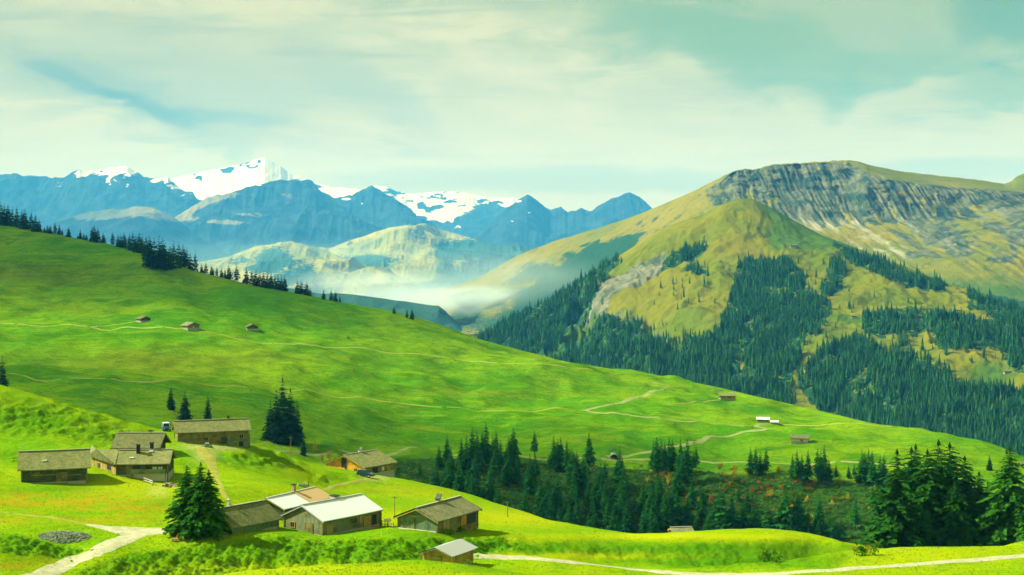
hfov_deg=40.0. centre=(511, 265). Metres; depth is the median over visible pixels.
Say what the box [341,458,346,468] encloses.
door
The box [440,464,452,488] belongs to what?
spruce tree
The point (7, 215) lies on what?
spruce tree
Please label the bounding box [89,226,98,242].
spruce tree
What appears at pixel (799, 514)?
spruce tree
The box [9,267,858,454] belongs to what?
hill scrub
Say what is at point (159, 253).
spruce tree
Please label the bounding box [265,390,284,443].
spruce tree
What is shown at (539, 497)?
spruce tree
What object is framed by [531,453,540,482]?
spruce tree
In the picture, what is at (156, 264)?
spruce tree
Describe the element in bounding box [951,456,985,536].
spruce tree
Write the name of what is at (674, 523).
spruce tree
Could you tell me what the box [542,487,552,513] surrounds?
spruce tree
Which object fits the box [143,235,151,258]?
spruce tree
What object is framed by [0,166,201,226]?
blue rock range
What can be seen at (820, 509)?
spruce tree
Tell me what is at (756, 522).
spruce tree
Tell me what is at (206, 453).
trodden path
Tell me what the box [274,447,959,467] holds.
valley road
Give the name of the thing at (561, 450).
spruce tree
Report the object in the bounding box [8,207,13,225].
spruce tree
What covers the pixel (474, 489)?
spruce tree
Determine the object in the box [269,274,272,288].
spruce tree
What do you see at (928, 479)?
spruce tree
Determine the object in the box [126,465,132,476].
door
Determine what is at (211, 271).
spruce tree
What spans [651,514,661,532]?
spruce tree
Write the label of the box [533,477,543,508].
spruce tree
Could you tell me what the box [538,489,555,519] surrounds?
spruce tree
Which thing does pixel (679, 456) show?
spruce tree
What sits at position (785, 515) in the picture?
spruce tree
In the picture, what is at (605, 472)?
spruce tree
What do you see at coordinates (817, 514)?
spruce tree
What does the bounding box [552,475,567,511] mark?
spruce tree
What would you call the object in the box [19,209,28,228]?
spruce tree
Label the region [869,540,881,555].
green bush
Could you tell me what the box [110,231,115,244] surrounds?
spruce tree
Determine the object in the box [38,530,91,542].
stone heap
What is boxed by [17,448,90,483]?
timber barn
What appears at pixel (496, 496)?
spruce tree
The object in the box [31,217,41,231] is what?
spruce tree
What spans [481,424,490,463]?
spruce tree
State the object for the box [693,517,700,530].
spruce tree
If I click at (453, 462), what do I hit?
spruce tree
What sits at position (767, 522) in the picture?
spruce tree
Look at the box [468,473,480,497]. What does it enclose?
spruce tree
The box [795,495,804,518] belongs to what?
spruce tree
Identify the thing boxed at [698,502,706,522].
spruce tree
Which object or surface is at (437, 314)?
wooded spur
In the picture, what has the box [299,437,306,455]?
spruce tree
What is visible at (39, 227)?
spruce tree
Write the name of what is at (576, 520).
spruce tree
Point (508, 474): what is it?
spruce tree
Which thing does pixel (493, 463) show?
spruce tree
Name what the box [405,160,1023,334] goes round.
cliff ridge
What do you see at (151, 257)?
spruce tree
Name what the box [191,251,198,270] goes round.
spruce tree
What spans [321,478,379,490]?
house path
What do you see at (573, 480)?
spruce tree
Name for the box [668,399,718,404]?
hill path
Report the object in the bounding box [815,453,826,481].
spruce tree
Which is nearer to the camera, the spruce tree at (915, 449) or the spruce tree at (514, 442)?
the spruce tree at (915, 449)
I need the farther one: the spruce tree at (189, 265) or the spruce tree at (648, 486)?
the spruce tree at (189, 265)
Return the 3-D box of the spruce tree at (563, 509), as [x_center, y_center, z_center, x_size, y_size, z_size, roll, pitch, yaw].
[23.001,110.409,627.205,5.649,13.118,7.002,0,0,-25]
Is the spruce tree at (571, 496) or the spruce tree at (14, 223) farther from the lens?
the spruce tree at (14, 223)
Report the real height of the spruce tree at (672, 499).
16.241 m
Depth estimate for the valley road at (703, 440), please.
798.94 m
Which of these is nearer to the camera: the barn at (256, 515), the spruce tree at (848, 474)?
the barn at (256, 515)
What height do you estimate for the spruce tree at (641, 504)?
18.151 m
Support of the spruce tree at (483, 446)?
on the pasture hill at (88, 285)
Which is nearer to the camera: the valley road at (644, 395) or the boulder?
the boulder
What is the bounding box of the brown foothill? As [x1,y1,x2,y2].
[41,206,231,261]
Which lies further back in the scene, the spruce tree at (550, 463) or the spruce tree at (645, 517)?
the spruce tree at (550, 463)
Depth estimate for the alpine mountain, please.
3002.25 m
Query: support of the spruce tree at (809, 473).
on the pasture hill at (88, 285)
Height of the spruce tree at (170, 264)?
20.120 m
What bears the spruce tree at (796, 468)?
on the pasture hill at (88, 285)
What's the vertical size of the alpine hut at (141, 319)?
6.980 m
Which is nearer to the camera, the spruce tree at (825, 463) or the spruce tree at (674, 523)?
the spruce tree at (674, 523)
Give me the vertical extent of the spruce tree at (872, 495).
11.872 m
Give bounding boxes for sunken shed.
[667,526,693,532]
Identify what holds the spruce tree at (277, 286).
on the pasture hill at (88, 285)
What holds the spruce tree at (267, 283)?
on the pasture hill at (88, 285)
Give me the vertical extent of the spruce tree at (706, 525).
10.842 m
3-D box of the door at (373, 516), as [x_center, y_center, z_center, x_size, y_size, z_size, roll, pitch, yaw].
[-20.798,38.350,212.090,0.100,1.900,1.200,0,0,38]
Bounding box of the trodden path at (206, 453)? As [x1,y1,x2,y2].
[194,447,230,499]
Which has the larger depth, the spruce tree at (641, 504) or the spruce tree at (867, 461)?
the spruce tree at (867, 461)
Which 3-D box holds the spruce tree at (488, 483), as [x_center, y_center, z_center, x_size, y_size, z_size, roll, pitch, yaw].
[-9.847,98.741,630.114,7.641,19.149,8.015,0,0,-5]
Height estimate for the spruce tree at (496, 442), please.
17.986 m
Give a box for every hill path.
[4,323,591,369]
[11,373,584,411]
[91,321,135,326]
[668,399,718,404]
[782,423,891,426]
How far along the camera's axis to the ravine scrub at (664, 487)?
653.74 m
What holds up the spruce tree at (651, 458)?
on the pasture hill at (88, 285)
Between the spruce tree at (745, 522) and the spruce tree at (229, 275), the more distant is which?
the spruce tree at (229, 275)
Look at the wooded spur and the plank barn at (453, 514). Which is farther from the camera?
the wooded spur
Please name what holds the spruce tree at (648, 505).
on the pasture hill at (88, 285)
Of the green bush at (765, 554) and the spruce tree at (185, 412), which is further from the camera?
the spruce tree at (185, 412)
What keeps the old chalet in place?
on the meadow ground
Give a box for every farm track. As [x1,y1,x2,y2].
[0,511,86,524]
[86,524,164,534]
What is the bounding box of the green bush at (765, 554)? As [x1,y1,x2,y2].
[757,545,773,560]
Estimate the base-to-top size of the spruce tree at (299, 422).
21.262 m
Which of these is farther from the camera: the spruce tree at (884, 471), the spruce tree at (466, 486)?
the spruce tree at (884, 471)
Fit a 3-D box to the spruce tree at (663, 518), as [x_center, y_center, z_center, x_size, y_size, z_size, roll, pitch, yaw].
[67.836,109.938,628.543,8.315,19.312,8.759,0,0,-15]
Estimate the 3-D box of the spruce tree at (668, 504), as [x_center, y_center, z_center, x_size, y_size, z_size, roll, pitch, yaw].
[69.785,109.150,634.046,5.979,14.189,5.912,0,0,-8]
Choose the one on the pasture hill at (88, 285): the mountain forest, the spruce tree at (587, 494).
the spruce tree at (587, 494)
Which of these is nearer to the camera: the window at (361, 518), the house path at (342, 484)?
the window at (361, 518)
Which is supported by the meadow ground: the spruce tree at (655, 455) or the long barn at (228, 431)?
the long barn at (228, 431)
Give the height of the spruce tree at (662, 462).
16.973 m
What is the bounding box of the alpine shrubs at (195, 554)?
[0,399,524,574]
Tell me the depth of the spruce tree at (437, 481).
631.32 m
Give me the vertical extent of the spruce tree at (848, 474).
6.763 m
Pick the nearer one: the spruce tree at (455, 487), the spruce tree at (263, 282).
the spruce tree at (455, 487)
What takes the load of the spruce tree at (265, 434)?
on the pasture hill at (88, 285)
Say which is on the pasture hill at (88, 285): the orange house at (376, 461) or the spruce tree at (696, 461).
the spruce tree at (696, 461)
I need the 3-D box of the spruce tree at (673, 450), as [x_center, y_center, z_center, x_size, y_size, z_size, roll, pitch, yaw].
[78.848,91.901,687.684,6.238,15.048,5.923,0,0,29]
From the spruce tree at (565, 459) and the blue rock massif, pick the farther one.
the blue rock massif
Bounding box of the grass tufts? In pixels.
[0,398,1023,574]
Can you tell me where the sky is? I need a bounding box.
[0,0,1023,211]
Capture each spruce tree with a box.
[0,202,5,225]
[0,357,8,386]
[4,206,11,225]
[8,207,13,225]
[10,208,19,226]
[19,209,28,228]
[28,211,33,228]
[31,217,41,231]
[36,221,41,231]
[65,226,71,236]
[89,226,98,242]
[101,233,106,242]
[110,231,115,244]
[120,233,127,248]
[127,231,135,250]
[132,234,141,252]
[138,234,143,251]
[141,237,146,255]
[141,243,151,266]
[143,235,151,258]
[145,242,156,267]
[148,240,161,268]
[154,236,164,267]
[157,238,170,270]
[161,465,196,539]
[166,389,175,410]
[167,251,172,269]
[170,240,176,261]
[170,256,176,268]
[174,242,181,264]
[176,256,181,268]
[176,392,192,420]
[177,246,187,267]
[178,462,223,541]
[187,254,192,269]
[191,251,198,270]
[193,470,231,540]
[203,401,211,418]
[209,267,214,274]
[224,266,232,279]
[233,263,240,280]
[242,270,249,283]
[252,272,258,286]
[256,271,261,286]
[260,271,268,287]
[260,400,278,439]
[264,271,269,288]
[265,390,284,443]
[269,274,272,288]
[269,377,294,445]
[273,277,281,290]
[280,275,287,291]
[283,388,302,446]
[294,279,300,293]
[294,403,306,444]
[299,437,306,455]
[303,281,309,295]
[333,293,337,301]
[409,310,414,319]
[417,461,421,477]
[429,469,435,484]
[430,464,441,486]
[433,447,443,468]
[439,464,446,487]
[440,451,456,484]
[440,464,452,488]
[442,439,451,461]
[445,462,453,483]
[446,446,454,468]
[452,459,464,492]
[452,476,457,490]
[456,436,471,473]
[456,438,463,462]
[463,468,470,493]
[465,428,475,460]
[468,454,482,484]
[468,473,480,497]
[469,431,484,467]
[469,477,479,496]
[477,481,484,498]
[479,430,488,464]
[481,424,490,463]
[483,466,497,501]
[487,437,496,462]
[488,432,499,461]
[488,447,498,482]
[489,479,495,501]
[493,489,501,504]
[496,440,505,470]
[501,448,516,485]
[503,436,514,466]
[504,428,521,462]
[504,491,511,506]
[512,457,521,483]
[519,489,532,513]
[520,462,536,500]
[521,493,529,512]
[523,454,536,482]
[530,430,538,455]
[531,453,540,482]
[531,480,542,511]
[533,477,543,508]
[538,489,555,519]
[540,475,552,500]
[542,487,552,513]
[543,491,556,520]
[547,436,561,471]
[552,440,562,470]
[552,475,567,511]
[552,477,562,499]
[555,438,565,471]
[555,505,563,521]
[560,499,566,521]
[561,440,569,470]
[562,502,575,524]
[564,450,577,481]
[565,462,583,495]
[567,484,576,506]
[569,482,581,511]
[571,500,582,525]
[572,502,584,525]
[574,451,580,476]
[577,456,589,488]
[582,432,596,465]
[582,480,591,511]
[584,513,592,526]
[588,485,597,517]
[590,475,600,501]
[590,505,599,526]
[592,463,609,497]
[595,477,603,516]
[598,482,610,516]
[602,463,607,480]
[602,494,613,524]
[602,500,610,529]
[606,505,618,530]
[610,446,629,487]
[610,483,618,513]
[613,477,628,509]
[613,513,621,531]
[615,491,625,526]
[618,465,628,496]
[620,500,635,533]
[636,482,646,516]
[638,505,648,532]
[638,516,647,533]
[641,487,655,519]
[644,473,654,499]
[646,486,658,521]
[646,498,663,532]
[647,517,654,532]
[648,440,655,468]
[650,437,660,471]
[651,439,668,472]
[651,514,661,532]
[652,479,662,514]
[654,479,662,516]
[656,474,665,501]
[657,491,673,530]
[663,444,668,468]
[666,439,675,471]
[666,492,671,515]
[668,487,675,517]
[668,513,676,527]
[670,438,677,462]
[670,460,685,496]
[670,490,684,524]
[674,439,683,472]
[676,447,692,481]
[680,439,693,481]
[682,496,693,524]
[685,481,698,509]
[691,453,696,467]
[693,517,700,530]
[694,448,699,464]
[695,487,706,511]
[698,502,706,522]
[699,488,707,504]
[702,517,710,530]
[703,506,711,525]
[707,485,732,529]
[708,496,719,529]
[725,499,740,528]
[734,483,741,501]
[736,500,750,528]
[744,448,755,474]
[744,490,751,512]
[748,505,754,527]
[749,506,761,527]
[750,447,759,474]
[754,452,764,475]
[758,504,773,528]
[762,449,770,471]
[770,485,799,530]
[788,453,795,477]
[792,452,800,480]
[792,494,806,531]
[795,456,808,483]
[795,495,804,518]
[801,509,814,532]
[804,451,813,478]
[811,448,820,480]
[811,502,821,529]
[811,515,816,533]
[812,496,825,522]
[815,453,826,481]
[815,523,821,535]
[819,445,830,481]
[819,517,824,535]
[821,512,836,538]
[825,459,834,482]
[827,517,838,539]
[833,465,838,476]
[837,518,846,540]
[846,466,851,477]
[848,500,862,528]
[852,450,869,483]
[857,482,890,546]
[861,454,867,477]
[862,448,870,482]
[864,449,937,548]
[866,446,921,539]
[866,451,878,483]
[866,484,876,505]
[873,457,884,485]
[879,454,888,482]
[904,448,961,546]
[906,444,925,476]
[915,439,969,524]
[931,481,981,546]
[939,442,975,486]
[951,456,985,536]
[958,487,986,536]
[971,445,1023,545]
[971,472,989,504]
[976,481,995,512]
[986,454,992,470]
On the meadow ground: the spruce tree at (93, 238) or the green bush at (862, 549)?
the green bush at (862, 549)
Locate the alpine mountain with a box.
[471,198,1023,435]
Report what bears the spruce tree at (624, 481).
on the pasture hill at (88, 285)
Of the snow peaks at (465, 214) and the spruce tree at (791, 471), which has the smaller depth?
the spruce tree at (791, 471)
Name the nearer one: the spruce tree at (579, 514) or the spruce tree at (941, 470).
the spruce tree at (941, 470)
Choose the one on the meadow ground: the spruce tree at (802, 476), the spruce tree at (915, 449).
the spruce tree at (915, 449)
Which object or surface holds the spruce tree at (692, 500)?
on the pasture hill at (88, 285)
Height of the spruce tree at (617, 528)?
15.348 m
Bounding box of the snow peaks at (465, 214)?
[170,157,550,236]
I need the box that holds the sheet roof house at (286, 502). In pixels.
[265,483,329,520]
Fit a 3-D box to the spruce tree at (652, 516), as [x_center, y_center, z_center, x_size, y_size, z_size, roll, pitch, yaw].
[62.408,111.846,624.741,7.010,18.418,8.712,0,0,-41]
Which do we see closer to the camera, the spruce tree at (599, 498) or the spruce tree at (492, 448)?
the spruce tree at (599, 498)
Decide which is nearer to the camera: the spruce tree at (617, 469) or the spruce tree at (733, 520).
the spruce tree at (733, 520)
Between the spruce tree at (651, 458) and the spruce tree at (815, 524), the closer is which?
the spruce tree at (815, 524)
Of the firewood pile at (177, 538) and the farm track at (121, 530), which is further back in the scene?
the farm track at (121, 530)
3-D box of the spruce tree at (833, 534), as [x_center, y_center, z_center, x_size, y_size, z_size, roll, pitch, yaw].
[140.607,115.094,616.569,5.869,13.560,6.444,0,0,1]
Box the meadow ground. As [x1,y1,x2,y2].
[0,384,1023,574]
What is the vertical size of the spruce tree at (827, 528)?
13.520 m
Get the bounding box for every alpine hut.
[135,316,151,322]
[180,322,200,330]
[245,324,258,330]
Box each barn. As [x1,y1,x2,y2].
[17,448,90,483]
[171,415,251,447]
[220,499,282,534]
[280,493,382,535]
[393,493,481,532]
[717,393,736,400]
[756,417,769,422]
[770,420,778,424]
[789,434,809,443]
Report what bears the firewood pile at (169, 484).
on the meadow ground
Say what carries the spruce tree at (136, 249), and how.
on the pasture hill at (88, 285)
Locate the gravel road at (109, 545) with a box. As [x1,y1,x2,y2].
[23,532,169,574]
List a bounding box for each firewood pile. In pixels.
[162,483,177,487]
[171,533,188,541]
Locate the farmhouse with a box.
[90,442,175,481]
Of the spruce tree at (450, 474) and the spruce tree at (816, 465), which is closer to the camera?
the spruce tree at (450, 474)
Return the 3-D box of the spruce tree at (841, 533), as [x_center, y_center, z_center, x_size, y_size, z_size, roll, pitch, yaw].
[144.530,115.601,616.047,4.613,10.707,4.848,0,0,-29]
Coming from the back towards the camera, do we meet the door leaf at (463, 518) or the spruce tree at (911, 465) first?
the spruce tree at (911, 465)
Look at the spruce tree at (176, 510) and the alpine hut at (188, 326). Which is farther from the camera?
the alpine hut at (188, 326)
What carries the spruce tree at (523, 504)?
on the pasture hill at (88, 285)
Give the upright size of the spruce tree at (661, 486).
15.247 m
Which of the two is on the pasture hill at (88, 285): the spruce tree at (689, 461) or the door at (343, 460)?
the spruce tree at (689, 461)
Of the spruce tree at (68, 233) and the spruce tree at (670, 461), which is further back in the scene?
the spruce tree at (68, 233)
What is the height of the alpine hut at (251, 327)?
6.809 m
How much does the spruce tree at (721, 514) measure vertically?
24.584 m
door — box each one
[56,472,66,481]
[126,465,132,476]
[220,436,227,443]
[304,522,312,533]
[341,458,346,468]
[371,513,376,526]
[372,467,377,474]
[405,515,414,528]
[431,555,441,561]
[464,512,475,525]
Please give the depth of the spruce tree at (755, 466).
676.17 m
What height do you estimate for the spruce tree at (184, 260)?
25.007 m
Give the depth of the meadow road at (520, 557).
187.04 m
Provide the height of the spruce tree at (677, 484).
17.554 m
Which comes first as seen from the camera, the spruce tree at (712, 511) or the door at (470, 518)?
the door at (470, 518)
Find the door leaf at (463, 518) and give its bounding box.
[461,515,465,525]
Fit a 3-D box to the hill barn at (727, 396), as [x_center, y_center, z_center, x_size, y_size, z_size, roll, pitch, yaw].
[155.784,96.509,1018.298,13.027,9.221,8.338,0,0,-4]
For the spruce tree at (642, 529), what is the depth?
619.07 m
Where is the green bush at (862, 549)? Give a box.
[854,541,867,555]
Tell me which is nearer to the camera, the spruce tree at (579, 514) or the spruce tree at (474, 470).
the spruce tree at (579, 514)
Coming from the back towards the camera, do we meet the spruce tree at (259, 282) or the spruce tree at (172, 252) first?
the spruce tree at (172, 252)
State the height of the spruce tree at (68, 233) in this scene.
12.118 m
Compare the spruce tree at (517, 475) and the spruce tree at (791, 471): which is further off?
the spruce tree at (791, 471)
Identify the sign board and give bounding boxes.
[384,518,390,526]
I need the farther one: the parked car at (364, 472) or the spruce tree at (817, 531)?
the spruce tree at (817, 531)
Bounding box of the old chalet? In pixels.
[110,430,171,449]
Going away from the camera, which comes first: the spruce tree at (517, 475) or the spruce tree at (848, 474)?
the spruce tree at (517, 475)
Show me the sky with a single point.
(571, 105)
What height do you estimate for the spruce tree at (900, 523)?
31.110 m
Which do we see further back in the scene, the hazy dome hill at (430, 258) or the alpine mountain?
the hazy dome hill at (430, 258)
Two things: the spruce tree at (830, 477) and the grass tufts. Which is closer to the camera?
the grass tufts
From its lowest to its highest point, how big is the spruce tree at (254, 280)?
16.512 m
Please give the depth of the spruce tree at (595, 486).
643.10 m
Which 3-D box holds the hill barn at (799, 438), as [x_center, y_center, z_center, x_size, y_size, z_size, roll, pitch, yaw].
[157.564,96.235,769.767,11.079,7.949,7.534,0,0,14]
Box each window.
[290,521,294,527]
[350,516,357,524]
[359,515,364,522]
[443,520,449,530]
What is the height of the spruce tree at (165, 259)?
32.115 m
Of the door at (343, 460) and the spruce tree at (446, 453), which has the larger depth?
the spruce tree at (446, 453)
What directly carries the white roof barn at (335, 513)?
on the meadow ground
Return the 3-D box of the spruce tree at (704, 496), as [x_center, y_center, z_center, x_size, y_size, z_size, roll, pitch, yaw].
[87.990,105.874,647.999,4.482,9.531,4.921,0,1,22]
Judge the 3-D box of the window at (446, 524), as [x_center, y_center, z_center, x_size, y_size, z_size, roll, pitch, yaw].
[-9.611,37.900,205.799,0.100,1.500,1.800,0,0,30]
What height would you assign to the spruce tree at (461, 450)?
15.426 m
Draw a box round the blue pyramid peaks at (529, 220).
[469,192,651,247]
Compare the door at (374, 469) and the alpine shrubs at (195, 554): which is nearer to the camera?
the alpine shrubs at (195, 554)
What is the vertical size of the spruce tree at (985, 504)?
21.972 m
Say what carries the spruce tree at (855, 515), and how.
on the pasture hill at (88, 285)
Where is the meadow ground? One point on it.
(285, 477)
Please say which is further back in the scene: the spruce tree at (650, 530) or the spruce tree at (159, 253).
the spruce tree at (159, 253)
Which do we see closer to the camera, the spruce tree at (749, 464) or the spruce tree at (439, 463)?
the spruce tree at (439, 463)
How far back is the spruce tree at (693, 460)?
698.25 m
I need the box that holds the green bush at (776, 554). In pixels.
[769,549,784,561]
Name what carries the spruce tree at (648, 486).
on the pasture hill at (88, 285)
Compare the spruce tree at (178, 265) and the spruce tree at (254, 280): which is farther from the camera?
the spruce tree at (178, 265)
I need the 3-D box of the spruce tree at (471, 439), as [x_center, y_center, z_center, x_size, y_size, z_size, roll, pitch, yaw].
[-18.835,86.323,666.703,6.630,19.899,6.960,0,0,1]
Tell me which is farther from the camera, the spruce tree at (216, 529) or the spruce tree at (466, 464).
the spruce tree at (466, 464)
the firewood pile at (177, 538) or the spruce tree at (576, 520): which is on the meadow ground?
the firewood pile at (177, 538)
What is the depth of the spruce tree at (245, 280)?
1302.76 m
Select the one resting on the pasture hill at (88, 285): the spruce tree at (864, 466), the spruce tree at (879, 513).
the spruce tree at (864, 466)
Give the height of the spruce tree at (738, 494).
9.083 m
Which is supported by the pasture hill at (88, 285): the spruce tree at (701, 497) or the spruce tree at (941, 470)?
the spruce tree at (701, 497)
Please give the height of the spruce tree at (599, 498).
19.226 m
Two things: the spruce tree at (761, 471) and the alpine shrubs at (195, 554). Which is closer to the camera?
the alpine shrubs at (195, 554)
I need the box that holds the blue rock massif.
[175,179,382,254]
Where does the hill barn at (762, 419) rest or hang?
on the pasture hill at (88, 285)
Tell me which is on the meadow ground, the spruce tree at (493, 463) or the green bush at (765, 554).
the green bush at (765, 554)
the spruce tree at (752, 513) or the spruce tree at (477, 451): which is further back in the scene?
the spruce tree at (477, 451)
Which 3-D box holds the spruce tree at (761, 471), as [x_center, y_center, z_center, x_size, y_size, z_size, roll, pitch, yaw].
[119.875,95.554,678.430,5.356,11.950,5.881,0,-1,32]
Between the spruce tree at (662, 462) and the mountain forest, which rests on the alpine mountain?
the mountain forest
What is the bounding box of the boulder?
[202,442,212,447]
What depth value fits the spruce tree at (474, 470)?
640.50 m
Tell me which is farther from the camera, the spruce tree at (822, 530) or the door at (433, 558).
the spruce tree at (822, 530)
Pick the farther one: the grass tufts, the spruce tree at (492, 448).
the spruce tree at (492, 448)
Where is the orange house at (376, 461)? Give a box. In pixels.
[323,447,397,477]
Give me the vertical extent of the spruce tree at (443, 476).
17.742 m
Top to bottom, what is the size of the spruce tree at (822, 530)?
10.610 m
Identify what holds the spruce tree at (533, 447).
on the pasture hill at (88, 285)
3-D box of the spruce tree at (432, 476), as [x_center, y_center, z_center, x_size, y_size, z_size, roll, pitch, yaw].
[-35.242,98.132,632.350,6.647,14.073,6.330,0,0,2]
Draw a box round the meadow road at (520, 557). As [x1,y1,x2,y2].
[474,553,1023,574]
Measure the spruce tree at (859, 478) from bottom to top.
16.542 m
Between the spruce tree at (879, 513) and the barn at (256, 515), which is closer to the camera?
the barn at (256, 515)
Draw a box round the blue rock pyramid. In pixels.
[322,185,438,228]
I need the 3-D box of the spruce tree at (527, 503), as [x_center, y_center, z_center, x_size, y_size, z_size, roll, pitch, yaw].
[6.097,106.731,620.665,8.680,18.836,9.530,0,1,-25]
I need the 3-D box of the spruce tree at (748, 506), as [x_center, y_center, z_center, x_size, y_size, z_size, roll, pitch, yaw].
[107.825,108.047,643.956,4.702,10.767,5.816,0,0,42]
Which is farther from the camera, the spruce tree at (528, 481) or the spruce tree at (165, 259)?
the spruce tree at (165, 259)
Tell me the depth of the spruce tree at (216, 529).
196.21 m
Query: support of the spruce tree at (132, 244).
on the pasture hill at (88, 285)
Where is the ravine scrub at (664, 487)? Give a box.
[394,459,880,543]
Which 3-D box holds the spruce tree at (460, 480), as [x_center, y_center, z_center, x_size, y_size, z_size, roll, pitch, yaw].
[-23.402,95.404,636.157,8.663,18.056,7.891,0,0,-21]
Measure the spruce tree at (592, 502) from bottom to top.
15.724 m
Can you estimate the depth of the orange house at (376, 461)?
386.77 m
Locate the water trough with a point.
(304, 485)
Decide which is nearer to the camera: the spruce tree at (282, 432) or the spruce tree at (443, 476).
the spruce tree at (443, 476)
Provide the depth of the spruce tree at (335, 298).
1283.98 m
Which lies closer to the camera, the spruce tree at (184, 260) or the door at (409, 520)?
the door at (409, 520)
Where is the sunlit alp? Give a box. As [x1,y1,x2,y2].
[182,241,431,300]
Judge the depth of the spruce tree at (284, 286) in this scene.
1289.91 m
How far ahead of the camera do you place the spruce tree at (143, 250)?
1341.18 m
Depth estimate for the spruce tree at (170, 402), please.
685.61 m
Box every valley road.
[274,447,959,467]
[584,409,769,458]
[585,382,669,409]
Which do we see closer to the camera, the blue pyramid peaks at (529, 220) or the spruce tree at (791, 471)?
the spruce tree at (791, 471)
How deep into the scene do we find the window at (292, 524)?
207.30 m
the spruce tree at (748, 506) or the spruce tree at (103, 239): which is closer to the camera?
the spruce tree at (748, 506)
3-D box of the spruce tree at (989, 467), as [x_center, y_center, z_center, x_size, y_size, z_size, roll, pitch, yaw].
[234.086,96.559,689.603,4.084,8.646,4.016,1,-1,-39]
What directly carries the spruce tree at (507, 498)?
on the pasture hill at (88, 285)
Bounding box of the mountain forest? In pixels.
[470,237,1023,456]
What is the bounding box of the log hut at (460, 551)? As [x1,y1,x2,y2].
[418,539,477,564]
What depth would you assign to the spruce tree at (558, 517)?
616.55 m
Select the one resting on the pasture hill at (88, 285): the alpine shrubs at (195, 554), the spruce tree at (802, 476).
the spruce tree at (802, 476)
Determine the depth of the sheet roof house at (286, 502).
230.91 m
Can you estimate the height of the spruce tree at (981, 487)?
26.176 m
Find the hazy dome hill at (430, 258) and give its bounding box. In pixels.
[320,223,534,292]
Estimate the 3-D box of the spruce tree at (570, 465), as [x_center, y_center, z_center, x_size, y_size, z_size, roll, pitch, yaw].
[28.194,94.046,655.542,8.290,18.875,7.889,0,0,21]
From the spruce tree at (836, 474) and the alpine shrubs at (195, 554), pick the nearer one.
the alpine shrubs at (195, 554)
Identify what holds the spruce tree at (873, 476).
on the pasture hill at (88, 285)
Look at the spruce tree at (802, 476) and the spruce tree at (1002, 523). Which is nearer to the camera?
the spruce tree at (1002, 523)
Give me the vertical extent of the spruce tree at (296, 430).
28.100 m
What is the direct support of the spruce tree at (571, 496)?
on the pasture hill at (88, 285)
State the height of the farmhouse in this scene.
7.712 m
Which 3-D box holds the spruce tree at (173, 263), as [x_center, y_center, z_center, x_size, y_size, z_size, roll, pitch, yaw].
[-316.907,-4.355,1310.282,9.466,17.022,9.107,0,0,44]
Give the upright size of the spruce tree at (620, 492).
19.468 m
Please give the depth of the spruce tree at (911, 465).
363.68 m
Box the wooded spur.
[287,288,472,334]
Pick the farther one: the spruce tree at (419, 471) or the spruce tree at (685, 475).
the spruce tree at (685, 475)
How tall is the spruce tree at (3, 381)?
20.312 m
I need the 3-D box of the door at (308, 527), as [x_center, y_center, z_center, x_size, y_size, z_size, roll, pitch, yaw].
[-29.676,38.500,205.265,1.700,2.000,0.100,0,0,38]
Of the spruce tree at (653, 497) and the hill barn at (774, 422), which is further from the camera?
the hill barn at (774, 422)
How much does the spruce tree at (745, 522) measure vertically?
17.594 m
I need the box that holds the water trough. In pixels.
[298,481,308,486]
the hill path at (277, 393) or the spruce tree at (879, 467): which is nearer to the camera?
the spruce tree at (879, 467)
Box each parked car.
[161,422,170,430]
[356,469,374,477]
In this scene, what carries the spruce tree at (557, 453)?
on the pasture hill at (88, 285)
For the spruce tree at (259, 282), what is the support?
on the pasture hill at (88, 285)
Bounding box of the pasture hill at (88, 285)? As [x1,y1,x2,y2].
[0,225,1023,544]
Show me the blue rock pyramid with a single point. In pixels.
(374, 206)
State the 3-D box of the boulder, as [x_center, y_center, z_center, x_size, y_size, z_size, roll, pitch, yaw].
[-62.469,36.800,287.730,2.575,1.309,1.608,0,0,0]
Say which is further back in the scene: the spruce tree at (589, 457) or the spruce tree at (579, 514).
the spruce tree at (589, 457)
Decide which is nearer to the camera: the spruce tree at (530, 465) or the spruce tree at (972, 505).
the spruce tree at (972, 505)
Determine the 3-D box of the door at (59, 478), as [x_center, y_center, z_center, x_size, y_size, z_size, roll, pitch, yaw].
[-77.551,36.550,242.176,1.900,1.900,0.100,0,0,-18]
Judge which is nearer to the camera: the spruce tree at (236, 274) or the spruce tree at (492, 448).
the spruce tree at (492, 448)
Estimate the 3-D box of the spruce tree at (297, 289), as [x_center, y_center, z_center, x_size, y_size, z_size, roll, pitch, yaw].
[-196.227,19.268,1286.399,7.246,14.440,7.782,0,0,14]
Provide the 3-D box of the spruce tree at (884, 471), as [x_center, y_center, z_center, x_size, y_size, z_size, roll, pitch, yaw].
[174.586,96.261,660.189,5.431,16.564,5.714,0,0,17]
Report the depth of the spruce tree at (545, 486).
633.50 m
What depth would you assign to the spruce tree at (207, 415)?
683.08 m
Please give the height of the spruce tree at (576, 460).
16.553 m
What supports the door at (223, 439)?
in the long barn at (228, 431)
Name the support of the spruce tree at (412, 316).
on the pasture hill at (88, 285)
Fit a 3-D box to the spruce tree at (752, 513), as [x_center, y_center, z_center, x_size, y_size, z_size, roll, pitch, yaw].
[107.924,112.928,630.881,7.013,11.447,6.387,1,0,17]

